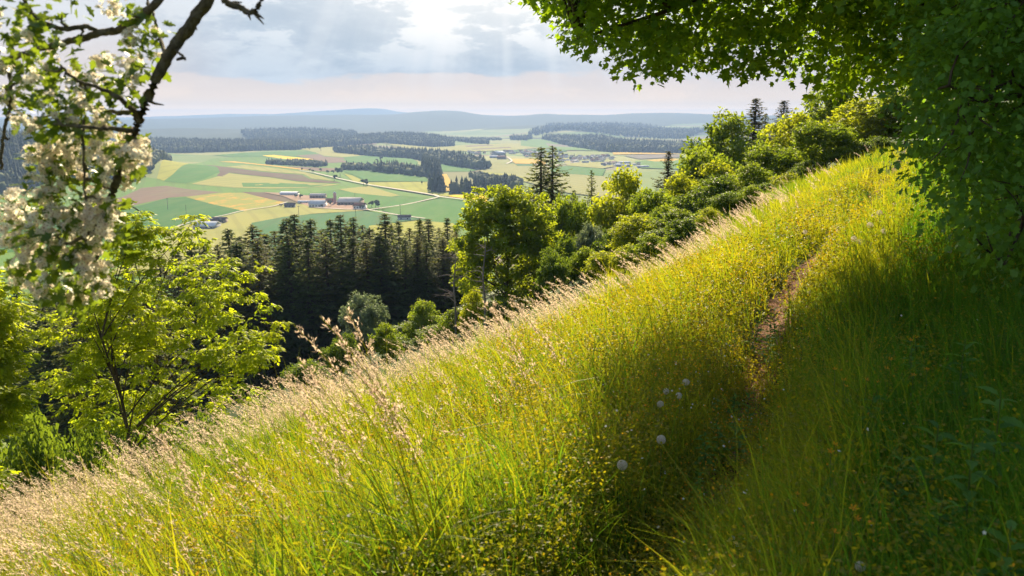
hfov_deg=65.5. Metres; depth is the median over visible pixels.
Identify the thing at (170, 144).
forest
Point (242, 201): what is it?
field
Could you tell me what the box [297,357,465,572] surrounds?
grass stalk
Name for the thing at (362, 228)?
spruce tree
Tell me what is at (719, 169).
bush
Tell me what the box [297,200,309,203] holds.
annex
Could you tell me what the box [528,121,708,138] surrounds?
forest
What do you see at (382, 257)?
spruce tree
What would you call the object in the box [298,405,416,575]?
grass stalk
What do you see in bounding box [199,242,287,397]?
spruce tree
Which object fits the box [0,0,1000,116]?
sky
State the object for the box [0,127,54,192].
forest
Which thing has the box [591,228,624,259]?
bush
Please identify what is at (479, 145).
field
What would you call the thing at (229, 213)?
lane
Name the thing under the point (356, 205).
farmhouse
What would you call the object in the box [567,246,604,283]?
bush
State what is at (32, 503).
flowering grass
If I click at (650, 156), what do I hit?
field
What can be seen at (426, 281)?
spruce tree
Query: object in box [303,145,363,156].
field
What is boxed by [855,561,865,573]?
dandelion clock
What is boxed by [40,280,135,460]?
spruce tree
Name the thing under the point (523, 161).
field
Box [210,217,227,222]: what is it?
barn
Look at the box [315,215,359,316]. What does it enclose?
spruce tree
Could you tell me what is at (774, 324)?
leafy weed
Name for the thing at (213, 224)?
barn
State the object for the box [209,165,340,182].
field
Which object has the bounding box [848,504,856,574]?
buttercup
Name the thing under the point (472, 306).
bush
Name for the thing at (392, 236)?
spruce tree
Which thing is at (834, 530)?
buttercup
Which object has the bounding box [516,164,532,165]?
field
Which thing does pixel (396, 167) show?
forest
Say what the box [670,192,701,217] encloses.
bush
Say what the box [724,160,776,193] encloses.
leafy tree
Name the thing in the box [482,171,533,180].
field
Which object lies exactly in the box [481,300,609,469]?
grass stalk
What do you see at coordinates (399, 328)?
bush
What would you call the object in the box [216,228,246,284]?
spruce tree
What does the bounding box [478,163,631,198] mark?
field
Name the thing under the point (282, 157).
field
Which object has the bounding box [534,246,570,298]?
leafy tree
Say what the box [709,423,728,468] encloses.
leafy weed
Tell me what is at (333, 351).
bush
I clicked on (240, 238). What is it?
spruce tree
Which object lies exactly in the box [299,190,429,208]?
field
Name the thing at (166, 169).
field
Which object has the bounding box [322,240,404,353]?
spruce tree
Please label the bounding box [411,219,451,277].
spruce tree
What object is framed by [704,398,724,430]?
leafy weed
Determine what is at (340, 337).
grass stalk
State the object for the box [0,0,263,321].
hawthorn tree
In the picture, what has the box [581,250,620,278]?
leafy tree
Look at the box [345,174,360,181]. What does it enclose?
field
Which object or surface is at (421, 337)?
bush
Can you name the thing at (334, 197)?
silo
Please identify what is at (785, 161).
leafy tree
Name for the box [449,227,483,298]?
spruce tree
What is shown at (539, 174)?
spruce tree
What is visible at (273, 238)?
spruce tree
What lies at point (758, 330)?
leafy weed
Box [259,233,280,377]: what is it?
spruce tree
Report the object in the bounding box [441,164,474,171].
field
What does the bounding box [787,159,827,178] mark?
bush
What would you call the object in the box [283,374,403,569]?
grass stalk
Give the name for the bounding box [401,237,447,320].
spruce tree
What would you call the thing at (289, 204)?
shed
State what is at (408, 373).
grass stalk
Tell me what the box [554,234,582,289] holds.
leafy tree
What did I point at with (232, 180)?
field
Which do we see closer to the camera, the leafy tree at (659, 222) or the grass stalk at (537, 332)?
the grass stalk at (537, 332)
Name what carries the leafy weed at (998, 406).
on the ground at (448, 123)
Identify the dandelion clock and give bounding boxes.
[617,460,626,522]
[657,401,663,443]
[657,435,665,488]
[682,379,688,412]
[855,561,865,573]
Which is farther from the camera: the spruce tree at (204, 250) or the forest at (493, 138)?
the forest at (493, 138)
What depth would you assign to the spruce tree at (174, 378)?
83.22 m
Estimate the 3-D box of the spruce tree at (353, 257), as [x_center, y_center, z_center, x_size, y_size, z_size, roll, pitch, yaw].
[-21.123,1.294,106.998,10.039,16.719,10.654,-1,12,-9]
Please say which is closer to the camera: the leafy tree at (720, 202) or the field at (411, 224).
the leafy tree at (720, 202)
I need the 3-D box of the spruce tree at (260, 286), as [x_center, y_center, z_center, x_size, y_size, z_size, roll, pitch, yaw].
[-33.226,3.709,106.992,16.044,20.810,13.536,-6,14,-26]
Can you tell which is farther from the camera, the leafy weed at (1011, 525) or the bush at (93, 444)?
the bush at (93, 444)
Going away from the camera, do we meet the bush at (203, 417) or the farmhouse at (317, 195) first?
the bush at (203, 417)
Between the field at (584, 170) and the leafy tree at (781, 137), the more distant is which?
the field at (584, 170)
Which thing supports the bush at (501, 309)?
on the ground at (448, 123)
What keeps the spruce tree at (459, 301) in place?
on the ground at (448, 123)
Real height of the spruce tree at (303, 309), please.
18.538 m
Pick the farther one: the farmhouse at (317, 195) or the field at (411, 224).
the farmhouse at (317, 195)
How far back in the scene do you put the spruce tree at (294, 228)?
110.95 m
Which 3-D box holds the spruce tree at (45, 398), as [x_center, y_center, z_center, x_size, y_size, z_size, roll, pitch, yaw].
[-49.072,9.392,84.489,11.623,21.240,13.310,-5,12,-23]
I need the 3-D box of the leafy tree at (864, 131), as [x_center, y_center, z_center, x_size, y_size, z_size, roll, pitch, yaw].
[22.581,-9.668,51.335,6.034,5.831,5.654,-8,14,-33]
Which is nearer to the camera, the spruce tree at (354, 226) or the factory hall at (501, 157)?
the spruce tree at (354, 226)
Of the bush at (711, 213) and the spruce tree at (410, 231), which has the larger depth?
the spruce tree at (410, 231)
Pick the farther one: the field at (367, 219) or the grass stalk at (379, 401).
the field at (367, 219)
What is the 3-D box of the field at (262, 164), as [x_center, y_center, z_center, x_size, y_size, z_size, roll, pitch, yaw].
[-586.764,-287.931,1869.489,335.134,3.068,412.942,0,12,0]
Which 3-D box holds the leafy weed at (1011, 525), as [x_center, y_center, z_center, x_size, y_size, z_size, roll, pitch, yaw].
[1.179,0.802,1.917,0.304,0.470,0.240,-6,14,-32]
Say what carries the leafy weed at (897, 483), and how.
on the ground at (448, 123)
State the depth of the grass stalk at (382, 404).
2.58 m
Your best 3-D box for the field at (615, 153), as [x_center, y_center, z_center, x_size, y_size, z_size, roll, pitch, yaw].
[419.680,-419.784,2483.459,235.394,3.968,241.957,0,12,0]
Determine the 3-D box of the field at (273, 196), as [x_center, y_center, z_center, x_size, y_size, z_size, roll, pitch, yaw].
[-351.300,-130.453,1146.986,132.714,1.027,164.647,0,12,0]
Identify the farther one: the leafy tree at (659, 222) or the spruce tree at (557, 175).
the spruce tree at (557, 175)
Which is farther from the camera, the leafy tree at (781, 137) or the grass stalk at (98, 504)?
the leafy tree at (781, 137)
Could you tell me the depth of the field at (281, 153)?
2400.11 m
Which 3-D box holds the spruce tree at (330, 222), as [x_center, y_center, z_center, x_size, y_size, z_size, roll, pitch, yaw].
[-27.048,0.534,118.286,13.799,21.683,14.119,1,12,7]
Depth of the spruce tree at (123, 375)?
80.80 m
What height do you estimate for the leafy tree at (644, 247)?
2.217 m
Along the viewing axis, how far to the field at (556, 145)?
3186.80 m
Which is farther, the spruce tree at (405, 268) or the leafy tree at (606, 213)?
the spruce tree at (405, 268)
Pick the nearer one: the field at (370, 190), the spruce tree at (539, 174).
the spruce tree at (539, 174)
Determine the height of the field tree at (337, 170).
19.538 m
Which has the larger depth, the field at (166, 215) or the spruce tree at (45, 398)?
the field at (166, 215)
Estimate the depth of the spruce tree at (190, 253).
105.82 m
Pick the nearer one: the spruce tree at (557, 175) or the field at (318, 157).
the spruce tree at (557, 175)
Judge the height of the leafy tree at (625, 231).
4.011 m
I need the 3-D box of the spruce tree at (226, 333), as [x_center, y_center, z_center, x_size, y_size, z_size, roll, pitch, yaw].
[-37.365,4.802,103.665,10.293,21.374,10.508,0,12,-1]
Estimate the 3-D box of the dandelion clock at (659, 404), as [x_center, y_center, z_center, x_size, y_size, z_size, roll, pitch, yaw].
[0.780,0.752,4.215,0.038,0.328,0.038,0,12,1]
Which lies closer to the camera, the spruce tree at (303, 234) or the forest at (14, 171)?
the spruce tree at (303, 234)
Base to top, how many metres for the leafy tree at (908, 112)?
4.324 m
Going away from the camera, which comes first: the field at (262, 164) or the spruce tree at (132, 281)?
the spruce tree at (132, 281)
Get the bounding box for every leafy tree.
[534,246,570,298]
[549,192,594,284]
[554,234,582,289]
[573,221,609,280]
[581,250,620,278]
[587,162,644,240]
[605,212,658,254]
[625,186,676,231]
[625,233,668,263]
[649,208,705,230]
[663,168,702,208]
[663,217,707,247]
[670,146,740,194]
[679,106,769,178]
[689,174,737,213]
[706,191,745,217]
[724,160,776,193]
[742,143,809,179]
[760,107,827,174]
[777,82,874,162]
[790,119,866,168]
[818,92,911,156]
[863,86,948,143]
[900,89,986,127]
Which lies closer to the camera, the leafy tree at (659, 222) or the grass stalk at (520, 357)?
the grass stalk at (520, 357)
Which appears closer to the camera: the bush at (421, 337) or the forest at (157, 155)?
the bush at (421, 337)
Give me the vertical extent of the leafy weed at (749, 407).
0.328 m
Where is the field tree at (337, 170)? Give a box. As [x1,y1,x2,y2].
[334,167,342,172]
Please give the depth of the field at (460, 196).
1135.54 m
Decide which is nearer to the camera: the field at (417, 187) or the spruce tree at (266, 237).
the spruce tree at (266, 237)
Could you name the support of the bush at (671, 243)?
on the ground at (448, 123)
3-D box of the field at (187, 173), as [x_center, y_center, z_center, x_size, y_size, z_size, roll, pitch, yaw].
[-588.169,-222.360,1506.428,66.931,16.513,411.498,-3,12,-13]
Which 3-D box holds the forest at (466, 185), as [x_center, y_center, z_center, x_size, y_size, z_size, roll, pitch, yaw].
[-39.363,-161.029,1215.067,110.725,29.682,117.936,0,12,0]
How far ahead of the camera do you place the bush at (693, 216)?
41.02 m
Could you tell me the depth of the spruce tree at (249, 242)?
113.11 m
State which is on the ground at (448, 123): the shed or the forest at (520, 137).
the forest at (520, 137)
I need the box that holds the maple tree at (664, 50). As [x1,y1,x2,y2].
[509,0,1023,105]
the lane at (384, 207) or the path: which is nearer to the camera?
the path
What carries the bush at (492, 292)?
on the ground at (448, 123)
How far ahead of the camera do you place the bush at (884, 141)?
45.09 m
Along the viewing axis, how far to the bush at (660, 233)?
40.12 m
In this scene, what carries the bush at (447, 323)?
on the ground at (448, 123)
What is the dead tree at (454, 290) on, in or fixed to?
on the ground at (448, 123)
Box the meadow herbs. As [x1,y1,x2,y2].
[0,136,1023,575]
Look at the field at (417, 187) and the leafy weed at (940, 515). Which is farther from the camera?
the field at (417, 187)
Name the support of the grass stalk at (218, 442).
on the ground at (448, 123)
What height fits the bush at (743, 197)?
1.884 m
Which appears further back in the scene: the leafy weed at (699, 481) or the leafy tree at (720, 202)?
the leafy tree at (720, 202)
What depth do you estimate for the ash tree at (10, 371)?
17.79 m
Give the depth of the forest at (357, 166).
1694.09 m
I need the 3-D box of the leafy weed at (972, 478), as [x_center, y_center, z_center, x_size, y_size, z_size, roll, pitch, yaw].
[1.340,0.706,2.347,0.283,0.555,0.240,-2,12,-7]
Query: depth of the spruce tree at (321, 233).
128.91 m
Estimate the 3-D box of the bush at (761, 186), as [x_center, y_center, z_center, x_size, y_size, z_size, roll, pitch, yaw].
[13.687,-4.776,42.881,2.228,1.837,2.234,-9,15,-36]
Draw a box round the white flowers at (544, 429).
[22,175,985,575]
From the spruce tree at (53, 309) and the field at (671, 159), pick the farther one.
the field at (671, 159)
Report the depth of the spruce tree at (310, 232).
113.10 m
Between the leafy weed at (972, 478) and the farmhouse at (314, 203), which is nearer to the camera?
the leafy weed at (972, 478)
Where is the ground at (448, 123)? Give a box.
[0,91,1023,575]
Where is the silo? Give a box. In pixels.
[333,192,336,202]
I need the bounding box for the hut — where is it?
[397,215,410,219]
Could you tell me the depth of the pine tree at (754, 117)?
85.70 m
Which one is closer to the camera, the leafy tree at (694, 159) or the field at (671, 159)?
the leafy tree at (694, 159)
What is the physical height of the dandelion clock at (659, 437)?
0.351 m
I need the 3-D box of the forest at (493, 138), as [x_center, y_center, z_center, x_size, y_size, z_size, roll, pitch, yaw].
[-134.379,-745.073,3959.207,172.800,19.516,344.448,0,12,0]
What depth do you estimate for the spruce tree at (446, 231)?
113.06 m
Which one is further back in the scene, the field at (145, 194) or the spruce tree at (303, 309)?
the field at (145, 194)
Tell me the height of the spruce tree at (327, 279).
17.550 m
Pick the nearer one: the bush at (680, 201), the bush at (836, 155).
the bush at (836, 155)
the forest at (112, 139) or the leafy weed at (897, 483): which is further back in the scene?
the forest at (112, 139)
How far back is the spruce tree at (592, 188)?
79.85 m
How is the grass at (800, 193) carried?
on the ground at (448, 123)
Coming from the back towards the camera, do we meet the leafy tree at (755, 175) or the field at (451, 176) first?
the field at (451, 176)
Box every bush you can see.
[0,402,88,526]
[0,407,44,519]
[42,417,129,528]
[100,405,191,492]
[180,408,261,461]
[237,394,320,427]
[279,358,333,398]
[318,332,360,381]
[338,290,389,365]
[367,322,404,362]
[369,334,412,355]
[392,320,421,339]
[402,297,445,340]
[409,323,451,347]
[433,307,469,340]
[453,299,491,311]
[457,286,488,334]
[481,299,518,325]
[489,289,554,304]
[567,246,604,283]
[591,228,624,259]
[609,242,644,270]
[636,227,667,243]
[645,203,683,224]
[657,226,687,253]
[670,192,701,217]
[677,212,706,226]
[685,157,738,189]
[695,206,727,231]
[732,184,767,210]
[742,182,778,197]
[768,171,800,189]
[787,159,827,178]
[821,146,861,165]
[830,1,1023,210]
[857,135,895,154]
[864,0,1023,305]
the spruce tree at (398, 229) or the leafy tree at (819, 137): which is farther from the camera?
the spruce tree at (398, 229)
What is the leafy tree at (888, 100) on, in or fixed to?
on the ground at (448, 123)
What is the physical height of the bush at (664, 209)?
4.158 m
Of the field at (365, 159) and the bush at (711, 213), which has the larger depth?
the field at (365, 159)
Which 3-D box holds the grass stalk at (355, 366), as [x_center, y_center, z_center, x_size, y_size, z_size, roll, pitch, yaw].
[-0.315,0.740,2.689,0.476,1.116,0.080,2,12,10]
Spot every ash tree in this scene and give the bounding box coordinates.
[0,270,48,443]
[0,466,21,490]
[29,198,293,486]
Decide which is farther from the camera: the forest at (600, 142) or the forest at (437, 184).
the forest at (600, 142)
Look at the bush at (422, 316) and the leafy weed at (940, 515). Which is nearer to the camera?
the leafy weed at (940, 515)
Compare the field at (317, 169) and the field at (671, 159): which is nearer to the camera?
the field at (317, 169)
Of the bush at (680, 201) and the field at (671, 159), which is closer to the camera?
the bush at (680, 201)
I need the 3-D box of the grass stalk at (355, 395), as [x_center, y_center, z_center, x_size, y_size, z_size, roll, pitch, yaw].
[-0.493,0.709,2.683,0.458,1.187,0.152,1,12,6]
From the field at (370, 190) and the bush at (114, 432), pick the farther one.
the field at (370, 190)
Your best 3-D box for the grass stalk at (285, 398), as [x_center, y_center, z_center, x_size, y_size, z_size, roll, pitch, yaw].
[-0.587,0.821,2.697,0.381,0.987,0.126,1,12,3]
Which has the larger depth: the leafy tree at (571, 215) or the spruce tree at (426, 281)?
the spruce tree at (426, 281)
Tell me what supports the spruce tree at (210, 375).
on the ground at (448, 123)
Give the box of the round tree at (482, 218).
[444,183,565,307]
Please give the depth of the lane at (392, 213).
940.50 m
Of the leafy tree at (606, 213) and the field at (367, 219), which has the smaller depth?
the leafy tree at (606, 213)
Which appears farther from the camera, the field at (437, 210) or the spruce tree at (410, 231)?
the field at (437, 210)
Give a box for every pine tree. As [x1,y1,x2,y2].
[651,151,677,192]
[741,98,772,145]
[761,100,791,140]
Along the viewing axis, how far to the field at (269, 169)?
1661.11 m
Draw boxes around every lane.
[173,202,285,229]
[300,170,484,202]
[317,197,436,208]
[367,209,421,217]
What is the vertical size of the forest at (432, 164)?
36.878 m
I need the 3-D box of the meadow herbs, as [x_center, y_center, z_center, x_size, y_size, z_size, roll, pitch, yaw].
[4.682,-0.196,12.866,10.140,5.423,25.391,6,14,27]
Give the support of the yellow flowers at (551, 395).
on the ground at (448, 123)
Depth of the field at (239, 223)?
850.16 m
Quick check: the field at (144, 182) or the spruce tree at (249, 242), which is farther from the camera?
the field at (144, 182)
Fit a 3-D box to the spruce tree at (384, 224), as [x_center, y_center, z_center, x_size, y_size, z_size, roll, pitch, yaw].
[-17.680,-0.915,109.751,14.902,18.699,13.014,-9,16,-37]
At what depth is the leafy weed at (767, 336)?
5.98 m
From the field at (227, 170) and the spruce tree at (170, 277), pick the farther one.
the field at (227, 170)
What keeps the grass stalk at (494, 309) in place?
on the ground at (448, 123)
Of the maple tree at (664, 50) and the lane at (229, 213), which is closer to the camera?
the maple tree at (664, 50)
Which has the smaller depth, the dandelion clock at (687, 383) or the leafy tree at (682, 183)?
the dandelion clock at (687, 383)
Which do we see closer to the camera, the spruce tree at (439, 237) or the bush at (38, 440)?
the bush at (38, 440)
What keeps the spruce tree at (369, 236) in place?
on the ground at (448, 123)
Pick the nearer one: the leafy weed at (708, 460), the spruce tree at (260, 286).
the leafy weed at (708, 460)
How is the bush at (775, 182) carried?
on the ground at (448, 123)
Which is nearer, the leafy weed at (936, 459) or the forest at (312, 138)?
the leafy weed at (936, 459)
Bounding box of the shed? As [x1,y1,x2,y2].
[284,203,295,206]
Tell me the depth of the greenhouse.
1181.12 m
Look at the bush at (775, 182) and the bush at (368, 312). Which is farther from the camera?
the bush at (368, 312)
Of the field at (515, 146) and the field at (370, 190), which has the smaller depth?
the field at (370, 190)
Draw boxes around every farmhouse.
[308,200,326,206]
[309,193,326,197]
[353,203,366,208]
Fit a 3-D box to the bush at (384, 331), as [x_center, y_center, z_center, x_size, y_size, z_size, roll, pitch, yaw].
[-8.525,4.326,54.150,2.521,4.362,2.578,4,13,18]
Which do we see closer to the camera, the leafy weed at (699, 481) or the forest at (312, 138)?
the leafy weed at (699, 481)
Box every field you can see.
[0,150,493,303]
[0,197,242,251]
[82,186,217,207]
[108,204,363,274]
[157,160,187,180]
[165,164,219,182]
[188,193,283,210]
[192,173,338,188]
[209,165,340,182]
[217,151,315,159]
[221,161,309,170]
[226,165,332,180]
[242,183,321,186]
[244,192,297,202]
[249,211,423,261]
[262,155,308,159]
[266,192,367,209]
[289,166,334,170]
[297,154,345,162]
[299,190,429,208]
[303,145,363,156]
[340,186,398,196]
[343,155,417,165]
[344,171,427,180]
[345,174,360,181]
[361,182,452,195]
[365,221,455,255]
[382,142,540,150]
[383,198,472,223]
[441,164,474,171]
[442,174,449,190]
[443,172,473,183]
[450,195,487,201]
[467,145,493,146]
[473,147,510,149]
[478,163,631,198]
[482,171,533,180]
[495,149,566,151]
[512,159,545,163]
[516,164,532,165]
[521,139,597,150]
[546,143,571,146]
[550,166,605,175]
[564,160,613,167]
[612,152,678,154]
[626,154,679,158]
[635,158,687,168]
[649,158,678,160]
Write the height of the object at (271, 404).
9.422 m
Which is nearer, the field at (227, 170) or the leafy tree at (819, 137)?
the leafy tree at (819, 137)
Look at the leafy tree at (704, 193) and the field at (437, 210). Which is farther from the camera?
the field at (437, 210)
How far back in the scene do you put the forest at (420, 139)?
3231.49 m
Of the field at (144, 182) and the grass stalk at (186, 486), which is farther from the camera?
the field at (144, 182)
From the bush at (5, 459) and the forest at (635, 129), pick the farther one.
the forest at (635, 129)
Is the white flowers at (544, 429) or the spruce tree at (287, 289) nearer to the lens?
the white flowers at (544, 429)
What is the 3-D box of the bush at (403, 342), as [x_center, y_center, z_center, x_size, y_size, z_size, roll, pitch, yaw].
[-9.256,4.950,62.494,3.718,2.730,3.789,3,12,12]
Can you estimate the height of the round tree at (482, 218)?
9.800 m
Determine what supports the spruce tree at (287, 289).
on the ground at (448, 123)
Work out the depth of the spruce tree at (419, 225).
112.75 m
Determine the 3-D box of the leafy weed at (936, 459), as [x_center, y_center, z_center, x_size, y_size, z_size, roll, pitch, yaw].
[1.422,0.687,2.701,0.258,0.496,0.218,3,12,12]
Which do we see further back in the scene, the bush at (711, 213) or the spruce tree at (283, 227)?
the spruce tree at (283, 227)
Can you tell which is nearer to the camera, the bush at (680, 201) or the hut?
the bush at (680, 201)
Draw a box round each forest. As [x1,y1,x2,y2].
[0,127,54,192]
[2,128,113,141]
[66,138,171,179]
[142,136,301,152]
[241,126,365,147]
[265,158,327,166]
[332,143,491,169]
[340,160,370,169]
[353,131,454,146]
[370,159,425,176]
[421,152,442,177]
[427,172,446,192]
[447,135,489,143]
[449,172,521,193]
[468,170,523,186]
[470,136,501,139]
[509,133,532,139]
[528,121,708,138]
[542,133,706,152]
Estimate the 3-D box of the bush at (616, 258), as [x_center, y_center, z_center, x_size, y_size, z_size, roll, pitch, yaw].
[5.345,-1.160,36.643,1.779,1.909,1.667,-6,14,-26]
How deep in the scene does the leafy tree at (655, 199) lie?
53.13 m
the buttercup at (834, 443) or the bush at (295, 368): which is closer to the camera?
the buttercup at (834, 443)
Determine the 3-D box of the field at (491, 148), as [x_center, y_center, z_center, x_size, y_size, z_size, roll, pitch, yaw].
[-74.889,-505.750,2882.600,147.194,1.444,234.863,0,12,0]
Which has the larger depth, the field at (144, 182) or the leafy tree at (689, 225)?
the field at (144, 182)
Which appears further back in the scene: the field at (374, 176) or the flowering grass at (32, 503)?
the field at (374, 176)
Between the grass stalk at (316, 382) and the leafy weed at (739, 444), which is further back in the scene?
the leafy weed at (739, 444)
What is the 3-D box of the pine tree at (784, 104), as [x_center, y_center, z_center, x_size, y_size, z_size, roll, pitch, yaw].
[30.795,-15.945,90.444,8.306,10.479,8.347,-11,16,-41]
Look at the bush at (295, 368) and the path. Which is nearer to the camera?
the path
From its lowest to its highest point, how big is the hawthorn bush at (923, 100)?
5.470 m
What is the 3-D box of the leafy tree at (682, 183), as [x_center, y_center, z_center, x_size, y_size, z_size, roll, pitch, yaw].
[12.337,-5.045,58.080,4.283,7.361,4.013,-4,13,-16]
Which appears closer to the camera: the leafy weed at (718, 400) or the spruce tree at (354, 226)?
the leafy weed at (718, 400)
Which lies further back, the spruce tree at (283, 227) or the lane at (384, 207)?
the lane at (384, 207)
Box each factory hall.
[490,151,505,155]
[497,156,506,158]
[619,161,630,163]
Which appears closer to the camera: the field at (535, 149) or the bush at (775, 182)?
the bush at (775, 182)
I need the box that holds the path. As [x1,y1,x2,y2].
[665,151,905,574]
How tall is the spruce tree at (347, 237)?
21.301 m
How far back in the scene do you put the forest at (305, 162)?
1859.82 m
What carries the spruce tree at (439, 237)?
on the ground at (448, 123)
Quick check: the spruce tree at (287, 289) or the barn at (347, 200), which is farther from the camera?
the barn at (347, 200)
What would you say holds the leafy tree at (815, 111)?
on the ground at (448, 123)
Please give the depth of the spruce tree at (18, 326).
97.65 m
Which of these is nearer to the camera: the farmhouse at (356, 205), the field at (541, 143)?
the farmhouse at (356, 205)
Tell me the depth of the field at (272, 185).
1348.04 m
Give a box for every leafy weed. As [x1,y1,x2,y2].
[685,468,708,512]
[687,432,716,479]
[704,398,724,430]
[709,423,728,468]
[721,393,742,428]
[728,423,753,467]
[741,392,757,437]
[744,310,768,352]
[757,320,778,365]
[762,307,783,343]
[810,488,837,542]
[863,454,920,554]
[892,419,963,533]
[902,495,967,575]
[921,436,1014,568]
[953,386,1023,521]
[964,519,1023,575]
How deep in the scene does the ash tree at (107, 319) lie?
21.47 m
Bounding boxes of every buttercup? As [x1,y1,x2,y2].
[802,502,808,555]
[827,448,833,492]
[829,528,839,575]
[830,441,837,505]
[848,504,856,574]
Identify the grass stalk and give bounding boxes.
[68,478,152,575]
[151,425,292,575]
[160,440,263,572]
[185,412,299,575]
[277,389,387,570]
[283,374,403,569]
[294,324,429,574]
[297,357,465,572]
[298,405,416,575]
[320,315,512,568]
[345,307,474,569]
[345,346,476,566]
[351,368,513,573]
[372,381,499,567]
[396,352,436,412]
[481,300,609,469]
[492,301,590,475]
[507,298,596,486]
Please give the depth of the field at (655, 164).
1941.46 m
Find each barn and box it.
[192,221,220,228]
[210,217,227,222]
[336,197,364,204]
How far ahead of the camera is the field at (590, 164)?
1908.67 m
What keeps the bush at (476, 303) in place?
on the ground at (448, 123)
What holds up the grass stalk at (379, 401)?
on the ground at (448, 123)
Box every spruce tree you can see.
[0,288,41,461]
[1,279,78,450]
[8,276,105,454]
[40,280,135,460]
[64,280,165,455]
[66,281,127,354]
[116,264,199,415]
[122,272,213,427]
[148,254,240,419]
[159,251,220,412]
[166,245,251,412]
[183,244,264,394]
[194,237,230,394]
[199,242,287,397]
[212,239,323,388]
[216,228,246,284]
[221,224,321,388]
[233,236,254,383]
[247,235,325,367]
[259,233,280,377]
[260,217,323,362]
[265,238,341,364]
[266,214,333,367]
[268,231,282,270]
[280,219,338,362]
[284,239,367,357]
[296,226,319,248]
[313,219,348,282]
[314,230,335,265]
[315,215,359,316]
[319,236,367,356]
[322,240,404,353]
[334,226,357,257]
[338,235,416,341]
[342,217,367,269]
[356,225,367,266]
[357,227,377,268]
[358,213,407,324]
[386,239,424,324]
[387,224,397,253]
[391,221,410,265]
[397,228,415,260]
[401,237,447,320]
[406,242,452,322]
[408,218,441,278]
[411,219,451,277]
[412,237,482,315]
[430,228,450,264]
[434,218,461,313]
[446,235,487,303]
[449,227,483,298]
[496,145,580,276]
[511,148,566,285]
[584,170,601,224]
[758,113,769,140]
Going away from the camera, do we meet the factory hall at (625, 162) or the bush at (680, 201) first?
the bush at (680, 201)
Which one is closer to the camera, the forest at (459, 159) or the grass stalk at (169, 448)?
the grass stalk at (169, 448)
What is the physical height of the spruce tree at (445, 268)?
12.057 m
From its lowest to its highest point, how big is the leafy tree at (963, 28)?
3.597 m
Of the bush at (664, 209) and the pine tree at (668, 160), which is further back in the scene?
the pine tree at (668, 160)
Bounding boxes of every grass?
[0,119,1023,575]
[0,145,868,575]
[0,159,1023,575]
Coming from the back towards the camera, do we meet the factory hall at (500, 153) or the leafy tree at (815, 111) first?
the factory hall at (500, 153)
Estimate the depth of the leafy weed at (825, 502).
2.75 m
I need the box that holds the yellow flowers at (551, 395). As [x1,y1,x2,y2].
[1,153,1014,575]
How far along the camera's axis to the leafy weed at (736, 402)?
4.86 m
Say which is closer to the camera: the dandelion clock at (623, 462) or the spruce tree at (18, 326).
the dandelion clock at (623, 462)
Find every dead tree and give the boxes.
[435,248,466,340]
[466,237,499,332]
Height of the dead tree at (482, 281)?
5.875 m
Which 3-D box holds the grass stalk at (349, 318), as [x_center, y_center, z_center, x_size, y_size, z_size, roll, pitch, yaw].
[-0.329,0.692,2.690,0.529,1.241,0.089,7,14,30]
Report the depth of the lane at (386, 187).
1285.95 m
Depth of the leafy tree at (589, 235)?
50.16 m
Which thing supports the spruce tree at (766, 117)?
on the ground at (448, 123)
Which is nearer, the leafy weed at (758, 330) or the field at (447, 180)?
the leafy weed at (758, 330)
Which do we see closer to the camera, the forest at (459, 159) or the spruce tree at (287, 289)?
the spruce tree at (287, 289)
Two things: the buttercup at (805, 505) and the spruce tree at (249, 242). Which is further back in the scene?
the spruce tree at (249, 242)
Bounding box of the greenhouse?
[279,191,299,194]
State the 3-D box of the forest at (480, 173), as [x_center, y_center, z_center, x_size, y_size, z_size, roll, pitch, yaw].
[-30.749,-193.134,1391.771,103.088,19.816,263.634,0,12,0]
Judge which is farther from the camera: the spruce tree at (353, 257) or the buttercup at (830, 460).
the spruce tree at (353, 257)
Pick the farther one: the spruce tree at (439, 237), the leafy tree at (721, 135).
the spruce tree at (439, 237)
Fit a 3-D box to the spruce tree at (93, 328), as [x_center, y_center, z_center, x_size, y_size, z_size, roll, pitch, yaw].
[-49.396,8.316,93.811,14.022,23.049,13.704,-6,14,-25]
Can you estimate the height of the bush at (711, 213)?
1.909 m

